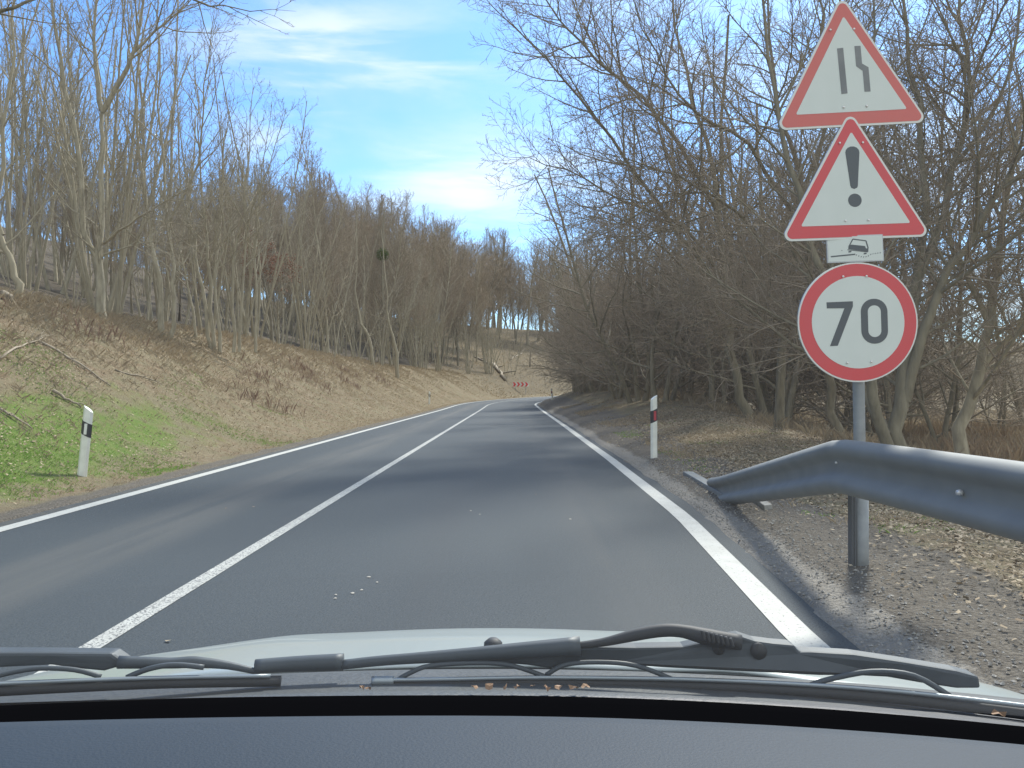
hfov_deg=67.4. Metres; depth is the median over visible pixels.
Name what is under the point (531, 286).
hillside tree
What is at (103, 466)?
green grass
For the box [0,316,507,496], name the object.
dry grass
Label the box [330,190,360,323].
bare tree
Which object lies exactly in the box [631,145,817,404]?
thicket tree
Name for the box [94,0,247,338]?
twin trunk tree
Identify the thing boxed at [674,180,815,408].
thicket tree
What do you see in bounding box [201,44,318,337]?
slender tree
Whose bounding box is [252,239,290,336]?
bare tree
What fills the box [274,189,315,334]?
bare tree
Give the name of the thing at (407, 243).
slender tree
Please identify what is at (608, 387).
thicket tree
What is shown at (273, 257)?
bare tree
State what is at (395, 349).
crooked tree
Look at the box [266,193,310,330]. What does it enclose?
bare tree
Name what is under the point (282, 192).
bare tree
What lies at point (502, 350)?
slender tree
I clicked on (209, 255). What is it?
bare tree
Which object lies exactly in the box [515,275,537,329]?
hillside tree
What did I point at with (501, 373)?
fallen log
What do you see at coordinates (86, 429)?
marker post
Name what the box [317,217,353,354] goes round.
bare tree
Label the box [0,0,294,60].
overhanging tree
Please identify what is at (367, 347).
bare tree
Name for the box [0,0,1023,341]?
sky
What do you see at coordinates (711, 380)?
bare roadside tree
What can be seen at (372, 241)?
bare tree
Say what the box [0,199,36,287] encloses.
bare tree
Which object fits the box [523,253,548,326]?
hillside tree
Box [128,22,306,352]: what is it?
fan shaped tree
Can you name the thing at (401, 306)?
slender tree
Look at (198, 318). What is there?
slender tree
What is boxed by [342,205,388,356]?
bare tree
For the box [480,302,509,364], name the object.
bare tree
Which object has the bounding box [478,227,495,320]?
hillside tree
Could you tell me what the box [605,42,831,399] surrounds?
thicket tree
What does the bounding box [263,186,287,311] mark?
bare tree
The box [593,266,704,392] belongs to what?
thicket tree
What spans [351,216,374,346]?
bare tree
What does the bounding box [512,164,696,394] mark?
thicket tree
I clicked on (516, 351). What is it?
bare tree
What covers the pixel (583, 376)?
thicket tree
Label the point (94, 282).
tall slender tree
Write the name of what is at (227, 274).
slender tree
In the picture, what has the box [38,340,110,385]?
fallen branch
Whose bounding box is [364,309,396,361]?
slender tree
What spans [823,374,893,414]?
field tree
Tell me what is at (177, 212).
bare tree
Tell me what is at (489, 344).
bare tree
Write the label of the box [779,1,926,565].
sign post
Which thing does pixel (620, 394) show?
thicket tree
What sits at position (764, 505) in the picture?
concrete slab
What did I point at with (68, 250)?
bare tree
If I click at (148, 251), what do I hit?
hillside tree
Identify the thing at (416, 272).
bare tree
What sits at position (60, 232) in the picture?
bare tree
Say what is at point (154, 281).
tall slender tree
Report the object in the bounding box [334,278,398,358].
slender tree
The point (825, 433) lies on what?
dry grass
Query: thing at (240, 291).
bare tree
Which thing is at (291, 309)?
slender tree
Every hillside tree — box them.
[135,190,164,265]
[194,173,218,279]
[328,179,365,224]
[334,197,368,310]
[359,188,409,328]
[390,203,413,311]
[402,209,445,263]
[417,214,474,271]
[424,219,459,283]
[424,229,478,337]
[425,216,472,329]
[425,220,470,332]
[457,239,494,340]
[457,242,485,327]
[459,238,482,273]
[465,246,490,337]
[472,258,495,327]
[477,226,518,300]
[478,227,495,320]
[479,228,532,333]
[484,229,513,338]
[487,245,530,334]
[488,253,520,337]
[495,296,515,327]
[503,262,528,327]
[506,272,526,328]
[507,247,540,343]
[508,256,525,328]
[512,235,551,344]
[514,280,530,329]
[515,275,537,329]
[521,255,565,344]
[523,234,567,328]
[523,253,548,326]
[527,235,569,340]
[527,269,550,330]
[530,310,540,329]
[560,246,582,295]
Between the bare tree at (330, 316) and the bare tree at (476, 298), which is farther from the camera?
the bare tree at (476, 298)
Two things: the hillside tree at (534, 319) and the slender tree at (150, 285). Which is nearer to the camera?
the slender tree at (150, 285)
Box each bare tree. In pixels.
[0,152,15,229]
[0,156,29,254]
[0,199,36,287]
[1,163,38,243]
[5,208,18,257]
[10,134,45,263]
[11,122,59,281]
[28,154,68,269]
[34,158,126,304]
[44,156,73,270]
[44,164,71,273]
[52,185,90,276]
[83,143,141,309]
[86,174,112,259]
[103,160,155,313]
[108,198,149,292]
[109,174,141,254]
[118,224,156,296]
[125,237,165,317]
[134,174,174,284]
[146,193,192,297]
[149,244,184,306]
[160,169,182,294]
[164,187,208,321]
[170,284,213,324]
[174,157,213,318]
[178,169,234,316]
[182,209,210,323]
[192,208,254,327]
[193,191,210,293]
[193,227,254,332]
[199,169,240,319]
[199,186,234,312]
[203,160,255,326]
[206,247,247,329]
[222,192,258,327]
[223,214,253,323]
[239,162,270,315]
[242,178,266,320]
[247,261,311,343]
[251,163,305,332]
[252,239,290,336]
[253,158,286,319]
[255,194,299,340]
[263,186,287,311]
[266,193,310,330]
[267,277,297,332]
[273,172,293,244]
[273,211,313,340]
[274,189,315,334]
[278,168,333,342]
[282,172,317,340]
[284,177,297,316]
[284,298,297,322]
[287,190,303,320]
[290,258,329,350]
[295,188,337,338]
[299,183,335,332]
[301,286,329,344]
[303,178,328,336]
[303,292,335,341]
[311,215,352,350]
[311,277,340,340]
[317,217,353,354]
[318,235,333,345]
[320,173,335,321]
[322,173,365,346]
[325,194,355,333]
[325,218,372,339]
[329,209,357,353]
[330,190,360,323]
[332,191,352,232]
[334,224,369,355]
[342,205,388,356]
[345,196,384,349]
[346,181,380,342]
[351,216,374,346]
[353,271,403,361]
[355,209,375,334]
[361,206,379,339]
[363,202,392,350]
[363,289,400,360]
[364,195,394,336]
[367,193,394,334]
[370,301,397,351]
[371,203,398,344]
[372,235,403,355]
[375,212,414,357]
[380,196,424,351]
[385,246,442,366]
[390,226,439,354]
[394,237,413,354]
[395,224,423,354]
[400,274,443,365]
[403,204,437,341]
[415,222,433,282]
[417,211,446,360]
[419,218,437,350]
[420,218,474,364]
[433,220,470,363]
[433,240,456,357]
[434,316,458,364]
[439,275,463,354]
[439,297,474,364]
[444,246,470,354]
[445,229,481,365]
[447,240,470,354]
[447,247,472,365]
[454,320,484,366]
[455,259,493,363]
[463,257,492,360]
[464,252,493,361]
[479,319,505,365]
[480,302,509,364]
[505,324,529,374]
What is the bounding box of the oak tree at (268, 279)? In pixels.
[237,226,301,341]
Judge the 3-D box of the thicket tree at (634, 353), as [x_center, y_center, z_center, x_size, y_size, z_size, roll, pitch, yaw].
[4.592,-5.729,32.535,8.546,13.521,9.794,0,-2,-36]
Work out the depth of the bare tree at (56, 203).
40.42 m
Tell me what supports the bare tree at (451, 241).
on the ground at (638, 451)
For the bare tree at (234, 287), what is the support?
on the ground at (638, 451)
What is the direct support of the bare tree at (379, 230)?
on the ground at (638, 451)
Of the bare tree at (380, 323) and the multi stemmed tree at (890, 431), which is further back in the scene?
the bare tree at (380, 323)
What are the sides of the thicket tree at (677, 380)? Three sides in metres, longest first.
13.957 x 10.109 x 8.822 m
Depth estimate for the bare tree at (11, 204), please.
47.69 m
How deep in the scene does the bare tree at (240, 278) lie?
43.61 m
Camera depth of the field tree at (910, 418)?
33.82 m
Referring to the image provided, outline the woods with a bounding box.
[165,201,370,330]
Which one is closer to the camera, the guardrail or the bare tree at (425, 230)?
the guardrail
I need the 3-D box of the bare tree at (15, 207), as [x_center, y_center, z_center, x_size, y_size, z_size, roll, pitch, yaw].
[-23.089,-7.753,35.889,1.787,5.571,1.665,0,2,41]
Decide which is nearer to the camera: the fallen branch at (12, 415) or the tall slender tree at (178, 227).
the fallen branch at (12, 415)
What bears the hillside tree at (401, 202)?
on the ground at (638, 451)
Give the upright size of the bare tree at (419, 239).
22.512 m
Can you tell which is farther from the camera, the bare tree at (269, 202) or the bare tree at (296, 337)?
the bare tree at (269, 202)
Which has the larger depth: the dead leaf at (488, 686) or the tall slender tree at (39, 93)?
the tall slender tree at (39, 93)
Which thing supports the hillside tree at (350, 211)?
on the ground at (638, 451)
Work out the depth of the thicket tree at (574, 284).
46.21 m
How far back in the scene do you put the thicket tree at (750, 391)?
32.56 m
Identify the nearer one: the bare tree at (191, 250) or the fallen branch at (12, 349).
the fallen branch at (12, 349)
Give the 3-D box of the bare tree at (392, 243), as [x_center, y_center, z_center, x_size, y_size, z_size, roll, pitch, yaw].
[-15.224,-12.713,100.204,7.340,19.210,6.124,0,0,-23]
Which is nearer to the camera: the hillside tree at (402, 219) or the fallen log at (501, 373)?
the fallen log at (501, 373)
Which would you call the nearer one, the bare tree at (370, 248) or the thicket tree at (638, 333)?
the thicket tree at (638, 333)
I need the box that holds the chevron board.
[513,382,528,388]
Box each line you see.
[0,396,548,531]
[34,397,548,673]
[535,402,829,647]
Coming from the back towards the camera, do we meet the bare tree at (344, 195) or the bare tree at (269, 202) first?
the bare tree at (344, 195)
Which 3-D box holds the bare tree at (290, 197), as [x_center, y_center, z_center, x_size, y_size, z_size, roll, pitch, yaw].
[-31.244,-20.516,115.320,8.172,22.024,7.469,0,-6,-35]
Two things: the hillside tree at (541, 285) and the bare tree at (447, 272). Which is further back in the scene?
the hillside tree at (541, 285)
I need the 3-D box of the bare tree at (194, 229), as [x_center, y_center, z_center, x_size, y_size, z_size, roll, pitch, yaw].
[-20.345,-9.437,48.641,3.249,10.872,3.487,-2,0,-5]
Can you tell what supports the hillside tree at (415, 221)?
on the ground at (638, 451)
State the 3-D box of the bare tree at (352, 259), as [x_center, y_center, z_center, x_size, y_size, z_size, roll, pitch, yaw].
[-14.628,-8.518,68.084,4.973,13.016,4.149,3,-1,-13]
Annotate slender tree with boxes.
[0,0,42,249]
[0,0,51,134]
[0,0,95,291]
[0,0,98,279]
[0,0,134,294]
[0,6,62,222]
[9,3,52,266]
[13,0,177,311]
[18,0,205,313]
[24,69,105,285]
[27,56,149,276]
[38,2,143,300]
[39,94,75,273]
[40,21,113,297]
[45,0,137,300]
[59,24,138,291]
[108,146,232,323]
[116,1,180,319]
[130,0,195,321]
[135,88,208,319]
[141,142,208,317]
[142,128,253,325]
[145,96,250,335]
[197,153,283,336]
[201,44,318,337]
[201,191,255,330]
[226,114,324,343]
[267,250,293,343]
[273,177,352,349]
[275,126,354,351]
[291,227,361,350]
[293,167,359,352]
[293,234,353,349]
[296,235,358,356]
[320,293,356,354]
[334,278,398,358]
[338,232,380,357]
[339,279,402,359]
[353,231,395,364]
[358,191,428,358]
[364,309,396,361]
[368,302,404,363]
[371,239,422,364]
[377,249,424,366]
[391,258,436,366]
[394,233,433,366]
[456,305,483,373]
[474,291,518,373]
[476,308,505,373]
[480,317,514,377]
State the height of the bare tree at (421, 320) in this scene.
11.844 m
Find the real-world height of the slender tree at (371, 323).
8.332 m
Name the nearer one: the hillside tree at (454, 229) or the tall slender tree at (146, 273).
the tall slender tree at (146, 273)
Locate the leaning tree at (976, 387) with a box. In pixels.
[787,0,1023,454]
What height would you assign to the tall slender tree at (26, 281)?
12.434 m
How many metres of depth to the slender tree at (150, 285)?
28.66 m
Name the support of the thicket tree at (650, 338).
on the ground at (638, 451)
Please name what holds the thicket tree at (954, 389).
on the ground at (638, 451)
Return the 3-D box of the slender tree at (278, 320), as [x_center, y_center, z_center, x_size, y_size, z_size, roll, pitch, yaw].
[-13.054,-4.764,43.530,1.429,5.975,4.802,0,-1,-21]
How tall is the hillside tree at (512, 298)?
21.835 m
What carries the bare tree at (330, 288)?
on the ground at (638, 451)
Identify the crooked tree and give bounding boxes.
[345,207,374,365]
[364,225,405,378]
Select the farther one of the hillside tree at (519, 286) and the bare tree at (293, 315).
the hillside tree at (519, 286)
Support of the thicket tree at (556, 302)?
on the ground at (638, 451)
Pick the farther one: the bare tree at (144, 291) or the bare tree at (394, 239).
the bare tree at (394, 239)
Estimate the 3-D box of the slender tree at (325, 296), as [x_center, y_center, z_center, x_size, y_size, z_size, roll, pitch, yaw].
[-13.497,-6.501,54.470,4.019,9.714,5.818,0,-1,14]
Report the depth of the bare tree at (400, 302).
107.49 m
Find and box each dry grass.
[0,285,483,448]
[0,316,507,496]
[225,295,566,398]
[561,395,1023,564]
[595,386,1023,461]
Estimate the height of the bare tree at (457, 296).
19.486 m
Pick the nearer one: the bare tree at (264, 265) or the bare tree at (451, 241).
the bare tree at (264, 265)
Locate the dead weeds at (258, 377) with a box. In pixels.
[0,292,389,421]
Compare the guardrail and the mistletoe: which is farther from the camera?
the mistletoe
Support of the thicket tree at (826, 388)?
on the ground at (638, 451)
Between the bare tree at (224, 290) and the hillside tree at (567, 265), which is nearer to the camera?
the bare tree at (224, 290)
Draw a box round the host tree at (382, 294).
[359,201,400,365]
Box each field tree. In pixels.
[799,372,845,424]
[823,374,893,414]
[865,349,960,417]
[877,274,961,424]
[917,328,995,419]
[927,304,1023,428]
[938,244,1023,426]
[974,108,1023,354]
[977,347,1023,420]
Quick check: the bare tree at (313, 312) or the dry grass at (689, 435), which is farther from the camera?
the bare tree at (313, 312)
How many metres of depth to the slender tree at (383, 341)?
79.54 m
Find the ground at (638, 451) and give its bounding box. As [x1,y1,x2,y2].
[0,227,1023,694]
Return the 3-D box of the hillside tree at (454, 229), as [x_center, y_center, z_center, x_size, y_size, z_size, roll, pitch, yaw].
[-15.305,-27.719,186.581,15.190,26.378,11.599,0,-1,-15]
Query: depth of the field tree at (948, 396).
44.25 m
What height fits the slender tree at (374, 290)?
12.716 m
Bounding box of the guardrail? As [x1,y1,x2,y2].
[683,440,1023,542]
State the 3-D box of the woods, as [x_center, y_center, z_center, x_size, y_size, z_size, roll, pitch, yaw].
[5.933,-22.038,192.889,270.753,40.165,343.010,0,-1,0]
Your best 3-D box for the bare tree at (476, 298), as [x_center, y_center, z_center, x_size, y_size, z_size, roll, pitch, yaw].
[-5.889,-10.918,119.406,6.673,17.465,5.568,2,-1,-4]
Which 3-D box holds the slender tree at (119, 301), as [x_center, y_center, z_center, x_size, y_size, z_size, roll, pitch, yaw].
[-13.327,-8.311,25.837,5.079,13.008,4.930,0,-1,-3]
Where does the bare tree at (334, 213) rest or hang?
on the ground at (638, 451)
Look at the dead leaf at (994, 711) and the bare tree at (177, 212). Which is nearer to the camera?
the dead leaf at (994, 711)
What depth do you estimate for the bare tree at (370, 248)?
113.56 m
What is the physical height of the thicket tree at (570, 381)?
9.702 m
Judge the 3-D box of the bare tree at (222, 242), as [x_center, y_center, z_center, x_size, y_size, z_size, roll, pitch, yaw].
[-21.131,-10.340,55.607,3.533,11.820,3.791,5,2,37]
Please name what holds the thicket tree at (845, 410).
on the ground at (638, 451)
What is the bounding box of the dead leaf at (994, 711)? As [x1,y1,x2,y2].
[991,709,1005,716]
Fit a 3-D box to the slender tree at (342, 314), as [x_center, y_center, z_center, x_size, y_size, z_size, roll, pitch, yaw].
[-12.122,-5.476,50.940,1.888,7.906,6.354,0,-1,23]
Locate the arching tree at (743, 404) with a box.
[460,0,800,418]
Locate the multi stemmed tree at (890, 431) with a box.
[662,0,1023,446]
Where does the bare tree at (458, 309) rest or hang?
on the ground at (638, 451)
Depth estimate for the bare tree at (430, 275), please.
95.22 m
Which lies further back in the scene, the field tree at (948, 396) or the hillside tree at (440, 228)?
the hillside tree at (440, 228)
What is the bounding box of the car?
[0,623,1023,767]
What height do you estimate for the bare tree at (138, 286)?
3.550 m
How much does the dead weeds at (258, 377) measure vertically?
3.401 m
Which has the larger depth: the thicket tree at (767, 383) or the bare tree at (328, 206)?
the bare tree at (328, 206)
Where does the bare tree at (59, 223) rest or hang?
on the ground at (638, 451)
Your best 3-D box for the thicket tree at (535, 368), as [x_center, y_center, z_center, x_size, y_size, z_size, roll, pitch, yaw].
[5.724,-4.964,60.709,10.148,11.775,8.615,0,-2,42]
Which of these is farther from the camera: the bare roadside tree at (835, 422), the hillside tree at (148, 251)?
the hillside tree at (148, 251)
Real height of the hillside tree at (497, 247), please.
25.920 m
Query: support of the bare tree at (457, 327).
on the ground at (638, 451)
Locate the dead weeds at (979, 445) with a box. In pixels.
[752,408,1023,460]
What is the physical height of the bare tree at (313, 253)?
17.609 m
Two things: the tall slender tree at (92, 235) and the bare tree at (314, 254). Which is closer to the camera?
the tall slender tree at (92, 235)
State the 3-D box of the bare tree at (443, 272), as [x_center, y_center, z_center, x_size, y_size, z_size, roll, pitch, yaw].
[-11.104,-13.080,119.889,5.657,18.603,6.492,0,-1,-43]
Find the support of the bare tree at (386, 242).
on the ground at (638, 451)
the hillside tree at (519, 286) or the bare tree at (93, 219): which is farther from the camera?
the hillside tree at (519, 286)
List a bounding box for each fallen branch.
[0,325,52,358]
[0,408,32,428]
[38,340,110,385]
[52,389,83,407]
[115,369,161,383]
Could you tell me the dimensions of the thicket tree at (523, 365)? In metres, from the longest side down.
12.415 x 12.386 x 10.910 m
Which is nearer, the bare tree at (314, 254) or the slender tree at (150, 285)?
the slender tree at (150, 285)
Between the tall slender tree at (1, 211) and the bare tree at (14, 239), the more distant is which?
the bare tree at (14, 239)
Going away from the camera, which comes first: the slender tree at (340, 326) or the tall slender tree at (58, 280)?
the tall slender tree at (58, 280)
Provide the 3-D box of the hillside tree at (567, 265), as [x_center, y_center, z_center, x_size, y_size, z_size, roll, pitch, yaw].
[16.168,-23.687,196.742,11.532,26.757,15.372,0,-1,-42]
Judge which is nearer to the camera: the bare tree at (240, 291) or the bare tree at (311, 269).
the bare tree at (240, 291)
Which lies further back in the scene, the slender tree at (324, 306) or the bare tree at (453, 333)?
the bare tree at (453, 333)
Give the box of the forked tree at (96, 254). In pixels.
[0,0,256,317]
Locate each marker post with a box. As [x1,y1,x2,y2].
[77,405,92,476]
[650,395,657,457]
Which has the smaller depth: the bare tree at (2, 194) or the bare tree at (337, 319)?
the bare tree at (2, 194)
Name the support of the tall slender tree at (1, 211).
on the ground at (638, 451)
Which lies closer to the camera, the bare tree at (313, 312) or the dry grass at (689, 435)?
the dry grass at (689, 435)
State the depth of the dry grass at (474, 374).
122.61 m
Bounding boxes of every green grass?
[0,330,304,504]
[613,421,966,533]
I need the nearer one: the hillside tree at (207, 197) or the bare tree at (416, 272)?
the bare tree at (416, 272)
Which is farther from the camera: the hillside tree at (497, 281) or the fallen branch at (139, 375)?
the hillside tree at (497, 281)
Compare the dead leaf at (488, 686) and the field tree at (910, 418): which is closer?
the dead leaf at (488, 686)
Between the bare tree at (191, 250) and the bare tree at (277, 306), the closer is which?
the bare tree at (191, 250)
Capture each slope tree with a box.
[424,234,471,350]
[464,249,499,349]
[482,253,514,350]
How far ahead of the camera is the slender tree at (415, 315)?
86.52 m
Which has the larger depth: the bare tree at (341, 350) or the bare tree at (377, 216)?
the bare tree at (377, 216)
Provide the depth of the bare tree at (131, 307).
37.00 m
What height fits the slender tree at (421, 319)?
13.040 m
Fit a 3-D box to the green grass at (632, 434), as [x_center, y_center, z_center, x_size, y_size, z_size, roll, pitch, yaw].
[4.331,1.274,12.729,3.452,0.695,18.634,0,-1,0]
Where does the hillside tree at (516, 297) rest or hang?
on the ground at (638, 451)
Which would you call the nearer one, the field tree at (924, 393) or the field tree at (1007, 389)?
the field tree at (1007, 389)
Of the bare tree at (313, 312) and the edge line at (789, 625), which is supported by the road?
the edge line at (789, 625)
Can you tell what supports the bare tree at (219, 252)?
on the ground at (638, 451)
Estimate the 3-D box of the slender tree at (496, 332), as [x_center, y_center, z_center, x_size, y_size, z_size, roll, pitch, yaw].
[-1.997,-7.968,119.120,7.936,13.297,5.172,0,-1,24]
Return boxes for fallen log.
[0,290,13,301]
[492,362,515,380]
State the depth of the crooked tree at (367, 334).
61.99 m
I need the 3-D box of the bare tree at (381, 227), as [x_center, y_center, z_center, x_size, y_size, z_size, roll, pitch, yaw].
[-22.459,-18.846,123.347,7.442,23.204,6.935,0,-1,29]
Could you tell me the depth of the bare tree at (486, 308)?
134.22 m
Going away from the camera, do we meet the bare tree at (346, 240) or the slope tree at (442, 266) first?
the bare tree at (346, 240)
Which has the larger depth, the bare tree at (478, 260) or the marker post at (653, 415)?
the bare tree at (478, 260)
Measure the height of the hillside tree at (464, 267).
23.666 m
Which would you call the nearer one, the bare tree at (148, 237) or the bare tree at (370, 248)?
the bare tree at (148, 237)
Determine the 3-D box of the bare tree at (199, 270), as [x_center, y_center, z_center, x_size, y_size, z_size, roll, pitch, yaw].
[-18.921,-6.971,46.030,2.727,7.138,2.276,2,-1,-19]
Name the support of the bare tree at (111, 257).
on the ground at (638, 451)
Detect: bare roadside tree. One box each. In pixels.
[534,0,966,428]
[536,0,788,407]
[611,0,981,439]
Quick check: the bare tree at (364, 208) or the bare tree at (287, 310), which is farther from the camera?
the bare tree at (364, 208)
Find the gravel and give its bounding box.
[625,452,1023,692]
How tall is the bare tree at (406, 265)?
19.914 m
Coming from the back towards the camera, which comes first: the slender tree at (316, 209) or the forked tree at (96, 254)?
the slender tree at (316, 209)
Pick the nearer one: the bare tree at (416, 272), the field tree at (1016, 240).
the field tree at (1016, 240)
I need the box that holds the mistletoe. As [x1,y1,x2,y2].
[376,248,388,260]
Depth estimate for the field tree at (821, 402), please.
42.44 m
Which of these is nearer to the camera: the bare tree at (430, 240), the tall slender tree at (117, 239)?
the tall slender tree at (117, 239)
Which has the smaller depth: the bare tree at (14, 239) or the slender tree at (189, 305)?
the slender tree at (189, 305)
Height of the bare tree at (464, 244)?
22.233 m
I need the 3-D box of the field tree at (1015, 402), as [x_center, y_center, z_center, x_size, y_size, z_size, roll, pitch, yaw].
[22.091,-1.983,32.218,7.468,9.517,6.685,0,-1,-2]
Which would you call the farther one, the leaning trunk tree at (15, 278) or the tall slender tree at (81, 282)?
the tall slender tree at (81, 282)
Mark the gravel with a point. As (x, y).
(981, 653)
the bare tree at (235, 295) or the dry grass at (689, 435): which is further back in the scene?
the bare tree at (235, 295)
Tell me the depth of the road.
5.97 m
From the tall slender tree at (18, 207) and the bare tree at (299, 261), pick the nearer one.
the tall slender tree at (18, 207)
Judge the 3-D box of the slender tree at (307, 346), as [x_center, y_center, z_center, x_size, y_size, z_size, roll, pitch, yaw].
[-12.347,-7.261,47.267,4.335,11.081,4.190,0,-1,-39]
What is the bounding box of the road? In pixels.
[0,396,860,680]
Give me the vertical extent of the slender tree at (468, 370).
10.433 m
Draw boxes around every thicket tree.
[497,97,716,402]
[506,262,632,390]
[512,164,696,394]
[512,250,611,391]
[524,226,667,394]
[524,242,599,393]
[531,278,624,388]
[535,238,604,390]
[535,325,604,393]
[540,221,689,400]
[541,263,659,396]
[542,209,688,395]
[545,224,696,397]
[546,215,643,389]
[548,254,625,390]
[572,75,804,401]
[572,217,672,386]
[591,187,706,392]
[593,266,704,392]
[602,262,689,391]
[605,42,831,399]
[608,0,957,419]
[629,204,785,407]
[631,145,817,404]
[641,135,846,420]
[644,73,924,414]
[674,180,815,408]
[686,327,768,406]
[702,162,845,418]
[718,159,1005,433]
[726,226,817,412]
[727,0,1003,438]
[736,40,1020,432]
[746,258,945,427]
[799,165,1023,447]
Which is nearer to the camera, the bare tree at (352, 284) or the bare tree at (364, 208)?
the bare tree at (352, 284)
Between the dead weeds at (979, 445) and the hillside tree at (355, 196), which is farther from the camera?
the hillside tree at (355, 196)
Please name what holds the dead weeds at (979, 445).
on the ground at (638, 451)
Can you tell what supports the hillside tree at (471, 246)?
on the ground at (638, 451)
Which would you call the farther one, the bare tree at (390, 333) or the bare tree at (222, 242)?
the bare tree at (390, 333)
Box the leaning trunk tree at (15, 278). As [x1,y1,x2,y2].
[0,0,75,298]
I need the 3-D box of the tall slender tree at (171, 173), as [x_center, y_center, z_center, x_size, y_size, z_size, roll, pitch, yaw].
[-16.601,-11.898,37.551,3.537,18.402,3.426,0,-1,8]
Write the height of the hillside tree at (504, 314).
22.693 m
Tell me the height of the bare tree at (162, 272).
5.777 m
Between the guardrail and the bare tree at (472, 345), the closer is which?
the guardrail
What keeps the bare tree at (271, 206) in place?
on the ground at (638, 451)
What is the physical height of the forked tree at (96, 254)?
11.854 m
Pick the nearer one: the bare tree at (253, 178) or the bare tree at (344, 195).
the bare tree at (253, 178)
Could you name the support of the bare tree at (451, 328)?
on the ground at (638, 451)
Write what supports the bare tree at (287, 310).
on the ground at (638, 451)
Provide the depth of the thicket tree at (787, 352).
37.12 m
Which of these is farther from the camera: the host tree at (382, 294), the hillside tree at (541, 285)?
the hillside tree at (541, 285)
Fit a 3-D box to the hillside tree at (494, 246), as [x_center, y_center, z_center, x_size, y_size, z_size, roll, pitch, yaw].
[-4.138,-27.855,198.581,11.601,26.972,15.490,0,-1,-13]
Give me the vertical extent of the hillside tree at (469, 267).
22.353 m
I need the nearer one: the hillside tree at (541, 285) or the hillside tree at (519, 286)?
the hillside tree at (519, 286)
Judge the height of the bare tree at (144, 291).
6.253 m
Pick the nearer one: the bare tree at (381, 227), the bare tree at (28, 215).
the bare tree at (28, 215)
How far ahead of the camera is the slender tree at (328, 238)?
57.75 m
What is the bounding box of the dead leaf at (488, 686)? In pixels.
[485,683,492,689]
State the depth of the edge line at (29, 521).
9.80 m
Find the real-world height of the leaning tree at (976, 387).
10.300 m
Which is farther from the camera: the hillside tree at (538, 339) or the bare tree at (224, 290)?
the hillside tree at (538, 339)
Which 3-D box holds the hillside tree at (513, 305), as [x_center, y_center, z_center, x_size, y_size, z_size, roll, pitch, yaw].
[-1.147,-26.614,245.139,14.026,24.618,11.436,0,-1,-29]
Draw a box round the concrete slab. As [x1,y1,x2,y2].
[753,501,771,509]
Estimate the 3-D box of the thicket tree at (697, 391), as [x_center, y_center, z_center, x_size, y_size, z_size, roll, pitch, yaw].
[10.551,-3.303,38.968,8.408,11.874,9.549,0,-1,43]
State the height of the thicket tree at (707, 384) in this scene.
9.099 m
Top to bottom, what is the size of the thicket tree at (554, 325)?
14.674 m
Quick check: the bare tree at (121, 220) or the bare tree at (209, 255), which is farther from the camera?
the bare tree at (121, 220)
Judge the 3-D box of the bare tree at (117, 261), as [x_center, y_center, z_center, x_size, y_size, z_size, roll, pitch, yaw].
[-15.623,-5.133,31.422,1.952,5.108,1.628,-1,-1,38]
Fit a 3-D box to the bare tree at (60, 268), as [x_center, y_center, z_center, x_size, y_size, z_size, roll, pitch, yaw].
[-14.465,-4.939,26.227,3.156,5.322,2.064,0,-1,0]
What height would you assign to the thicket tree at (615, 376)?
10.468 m
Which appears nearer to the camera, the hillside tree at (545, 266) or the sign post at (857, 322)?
the sign post at (857, 322)
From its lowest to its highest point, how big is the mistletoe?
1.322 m
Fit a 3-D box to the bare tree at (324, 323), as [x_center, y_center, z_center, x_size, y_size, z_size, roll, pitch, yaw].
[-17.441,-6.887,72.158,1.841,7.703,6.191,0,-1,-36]
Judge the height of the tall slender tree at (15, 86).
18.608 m
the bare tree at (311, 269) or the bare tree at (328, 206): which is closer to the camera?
the bare tree at (311, 269)
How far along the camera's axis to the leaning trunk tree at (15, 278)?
19.03 m
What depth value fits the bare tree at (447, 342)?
114.50 m
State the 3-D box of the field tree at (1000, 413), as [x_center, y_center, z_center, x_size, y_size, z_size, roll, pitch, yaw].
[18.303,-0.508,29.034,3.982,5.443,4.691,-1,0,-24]
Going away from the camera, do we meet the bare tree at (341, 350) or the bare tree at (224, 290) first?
the bare tree at (224, 290)
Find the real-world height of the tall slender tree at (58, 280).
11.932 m
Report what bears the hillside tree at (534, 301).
on the ground at (638, 451)
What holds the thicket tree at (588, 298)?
on the ground at (638, 451)
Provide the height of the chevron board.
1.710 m
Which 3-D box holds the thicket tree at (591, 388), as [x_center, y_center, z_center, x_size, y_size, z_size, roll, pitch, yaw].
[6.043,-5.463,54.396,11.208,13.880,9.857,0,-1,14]
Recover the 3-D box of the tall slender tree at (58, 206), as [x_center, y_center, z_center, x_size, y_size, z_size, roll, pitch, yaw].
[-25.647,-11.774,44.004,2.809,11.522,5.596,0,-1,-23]
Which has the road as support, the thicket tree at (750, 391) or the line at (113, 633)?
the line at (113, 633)
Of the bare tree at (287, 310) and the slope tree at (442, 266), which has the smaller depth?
the bare tree at (287, 310)
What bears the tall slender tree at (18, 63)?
on the ground at (638, 451)
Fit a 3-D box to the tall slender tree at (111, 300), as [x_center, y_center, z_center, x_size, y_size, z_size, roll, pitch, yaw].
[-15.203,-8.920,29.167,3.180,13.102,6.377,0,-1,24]
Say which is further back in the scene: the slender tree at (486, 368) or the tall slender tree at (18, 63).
the slender tree at (486, 368)
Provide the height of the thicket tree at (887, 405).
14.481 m
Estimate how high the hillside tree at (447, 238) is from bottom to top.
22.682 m

